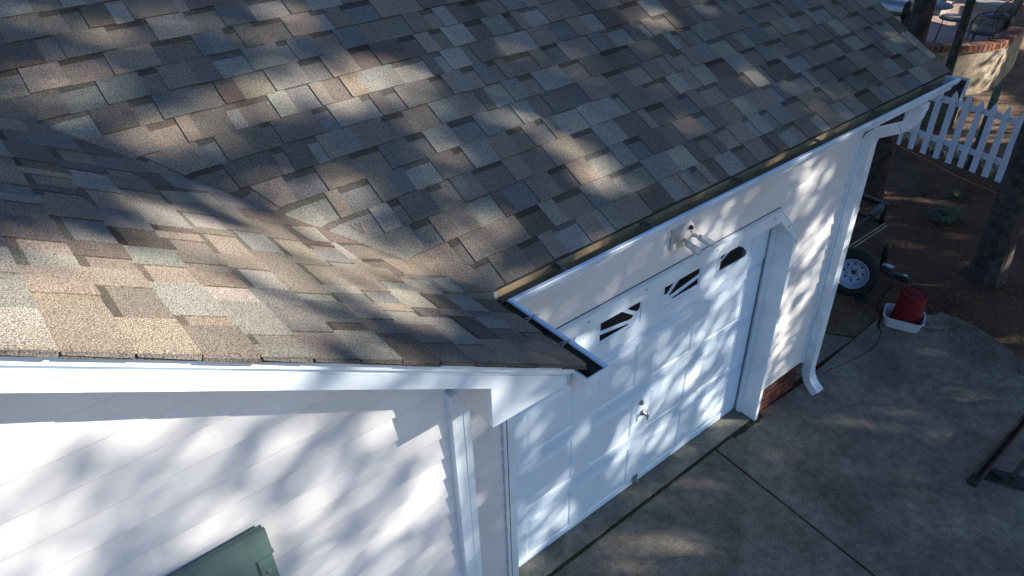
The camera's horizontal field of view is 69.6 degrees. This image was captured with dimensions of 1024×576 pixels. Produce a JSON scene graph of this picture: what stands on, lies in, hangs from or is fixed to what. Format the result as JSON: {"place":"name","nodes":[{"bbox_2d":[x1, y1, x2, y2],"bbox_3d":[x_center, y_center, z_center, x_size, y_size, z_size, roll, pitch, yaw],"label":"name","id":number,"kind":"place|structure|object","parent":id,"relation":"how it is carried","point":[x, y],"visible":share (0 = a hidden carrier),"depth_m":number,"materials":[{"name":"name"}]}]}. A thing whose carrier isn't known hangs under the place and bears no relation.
{"place":"outdoors","nodes":[
{"label":"outdoors","id":0,"kind":"place"},
{"bbox_2d":[553,312,1023,575],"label":"driveway","id":1,"kind":"structure","parent":0,"point":[781,474],"depth_m":6.05,"materials":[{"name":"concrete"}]},
{"bbox_2d":[547,413,763,575],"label":"moss","id":2,"kind":"object","parent":1,"relation":"on","point":[744,428],"visible":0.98,"depth_m":6.07,"materials":[{"name":"green plant"}]},
{"bbox_2d":[883,303,925,332],"bbox_3d":[4.121,0.329,7.762,0.396,0.128,0.304,16,38,24],"label":"wash tub","id":3,"kind":"object","parent":1,"relation":"on","point":[899,324],"visible":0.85,"depth_m":7.69,"materials":[{"name":"white plastic"}]},
{"bbox_2d":[890,286,927,324],"bbox_3d":[4.171,0.203,7.721,0.304,0.367,0.304,-26,41,-31],"label":"plastic bucket","id":4,"kind":"object","parent":3,"relation":"in","point":[910,304],"visible":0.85,"depth_m":7.64,"materials":[{"name":"red plastic"}]},
{"bbox_2d":[966,414,1023,489],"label":"steel ramp","id":5,"kind":"structure","parent":1,"relation":"on","point":[987,471],"depth_m":6.08,"materials":[{"name":"metal"}]},
{"bbox_2d":[560,130,1023,569],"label":"ground","id":6,"kind":"structure","parent":0,"point":[951,249],"depth_m":9.21,"materials":[{"name":"brown soil"}]},
{"bbox_2d":[0,0,960,575],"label":"garage house","id":7,"kind":"structure","parent":6,"relation":"on","point":[508,334],"depth_m":3.25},
{"bbox_2d":[301,10,732,232],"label":"fallen needles","id":8,"kind":"object","parent":7,"relation":"on","point":[364,221],"visible":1,"depth_m":3.14,"materials":[{"name":"brown plant"}]},
{"bbox_2d":[514,229,770,566],"bbox_3d":[0.984,0.749,5.503,2.800,2.130,0.112,-26,41,-31],"label":"garage door","id":9,"kind":"structure","parent":7,"relation":"in","point":[674,357],"depth_m":5.52,"materials":[{"name":"metal"}]},
{"bbox_2d":[670,220,714,255],"bbox_3d":[1.115,-0.328,4.483,0.229,0.222,0.180,-26,41,-31],"label":"security light","id":10,"kind":"object","parent":7,"relation":"attached to","point":[682,234],"visible":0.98,"depth_m":4.47,"materials":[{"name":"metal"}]},
{"bbox_2d":[519,408,750,575],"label":"door sill slab","id":11,"kind":"structure","parent":6,"relation":"on","point":[570,543],"depth_m":5.99,"materials":[{"name":"grey concrete"}]},
{"bbox_2d":[794,316,880,381],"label":"walkway","id":12,"kind":"structure","parent":6,"relation":"on","point":[853,348],"depth_m":7.52,"materials":[{"name":"concrete"}]},
{"bbox_2d":[825,291,878,337],"bbox_3d":[3.468,0.165,8.285,1.151,0.100,1.256,7,35,13],"label":"dirt patch","id":13,"kind":"object","parent":6,"relation":"on","point":[849,316],"visible":0.19,"depth_m":7.97,"materials":[{"name":"soil"}]},
{"bbox_2d":[836,193,910,311],"bbox_3d":[3.320,-0.689,8.772,1.600,0.725,2.955,-26,41,-31],"label":"utility trailer","id":14,"kind":"object","parent":13,"relation":"on","point":[862,269],"visible":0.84,"depth_m":8.08,"materials":[{"name":"metal"}]},
{"bbox_2d":[861,0,936,203],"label":"pine tree","id":15,"kind":"object","parent":6,"relation":"on","point":[920,19],"visible":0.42,"depth_m":9.68,"materials":[{"name":"brown plant"}]},
{"bbox_2d":[855,90,1023,423],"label":"pine straw","id":16,"kind":"object","parent":6,"relation":"on","point":[945,303],"visible":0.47,"depth_m":8.71,"materials":[{"name":"brown plant"}]},
{"bbox_2d":[925,204,964,224],"bbox_3d":[5.660,-0.936,9.639,0.492,0.130,0.502,-26,41,-31],"label":"weed","id":17,"kind":"object","parent":6,"relation":"on","point":[952,218],"visible":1,"depth_m":9.61,"materials":[{"name":"green plant"}]},
{"bbox_2d":[871,38,1023,169],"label":"sandy yard","id":18,"kind":"structure","parent":6,"relation":"on","point":[1012,82],"depth_m":12.82,"materials":[{"name":"soil"}]},
{"bbox_2d":[910,75,970,128],"bbox_3d":[7.157,-3.277,12.672,1.042,0.452,1.436,19,39,27],"label":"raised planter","id":19,"kind":"object","parent":18,"relation":"on","point":[960,87],"visible":0.29,"depth_m":12.17,"materials":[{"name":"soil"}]},
{"bbox_2d":[896,144,995,192],"bbox_3d":[6.417,-1.835,11.001,0.192,0.016,3.958,-12,36,-15],"label":"extension cord","id":20,"kind":"object","parent":18,"relation":"on","point":[946,170],"visible":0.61,"depth_m":10.83,"materials":[{"name":"rubber"}]},
{"bbox_2d":[902,132,998,173],"bbox_3d":[6.739,-1.997,11.021,0.030,0.264,2.669,-20,38,-24],"label":"garden edging","id":21,"kind":"object","parent":18,"relation":"on","point":[931,148],"visible":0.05,"depth_m":11.24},
{"bbox_2d":[924,0,1023,94],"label":"patio wall","id":22,"kind":"structure","parent":18,"relation":"on","point":[985,65],"depth_m":13.15,"materials":[{"name":"paint"}]},
{"bbox_2d":[873,85,1023,182],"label":"picket fence","id":23,"kind":"object","parent":6,"relation":"on","point":[991,113],"visible":0.62,"depth_m":10.62,"materials":[{"name":"white wood"}]},
{"bbox_2d":[948,189,963,198],"bbox_3d":[6.096,-1.276,10.115,0.185,0.131,0.181,-26,41,-31],"label":"weed","id":24,"kind":"object","parent":6,"relation":"on","point":[956,193],"visible":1,"depth_m":10.11,"materials":[{"name":"green plant"}]},
{"bbox_2d":[945,0,975,91],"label":"pine tree","id":25,"kind":"object","parent":6,"relation":"on","point":[959,35],"visible":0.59,"depth_m":12.19,"materials":[{"name":"plant"}]},
{"bbox_2d":[964,121,1023,287],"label":"pine tree","id":26,"kind":"object","parent":6,"relation":"on","point":[989,264],"visible":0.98,"depth_m":8.09,"materials":[{"name":"brown plant"}]},
{"bbox_2d":[934,13,960,41],"bbox_3d":[8.507,-5.015,14.276,0.530,0.486,0.530,23,41,31],"label":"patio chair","id":27,"kind":"object","parent":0,"point":[950,17],"visible":0.65,"depth_m":14.13,"materials":[{"name":"grey metal"}]},
{"bbox_2d":[905,0,1013,42],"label":"patio","id":28,"kind":"structure","parent":0,"point":[947,31],"depth_m":15.24,"materials":[{"name":"grey concrete"}]},
{"bbox_2d":[879,0,913,26],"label":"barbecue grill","id":29,"kind":"object","parent":28,"relation":"on","point":[900,10],"visible":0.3,"depth_m":12.76,"materials":[{"name":"metal"}]},
{"bbox_2d":[913,0,953,41],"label":"patio table","id":30,"kind":"object","parent":28,"relation":"on","point":[941,5],"visible":0.3,"depth_m":13.83,"materials":[{"name":"black metal"}]},
{"bbox_2d":[965,11,1006,41],"bbox_3d":[8.531,-4.622,13.332,0.534,0.902,0.652,8,35,13],"label":"patio chair","id":31,"kind":"object","parent":28,"relation":"on","point":[985,31],"visible":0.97,"depth_m":13.12,"materials":[{"name":"black metal"}]},
{"bbox_2d":[973,0,1023,38],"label":"patio chair","id":32,"kind":"object","parent":28,"relation":"on","point":[1012,13],"visible":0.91,"depth_m":13.85,"materials":[{"name":"black metal"}]},
{"bbox_2d":[933,0,1013,29],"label":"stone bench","id":33,"kind":"object","parent":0,"point":[994,5],"visible":0.37,"depth_m":15.03,"materials":[{"name":"beige stone"}]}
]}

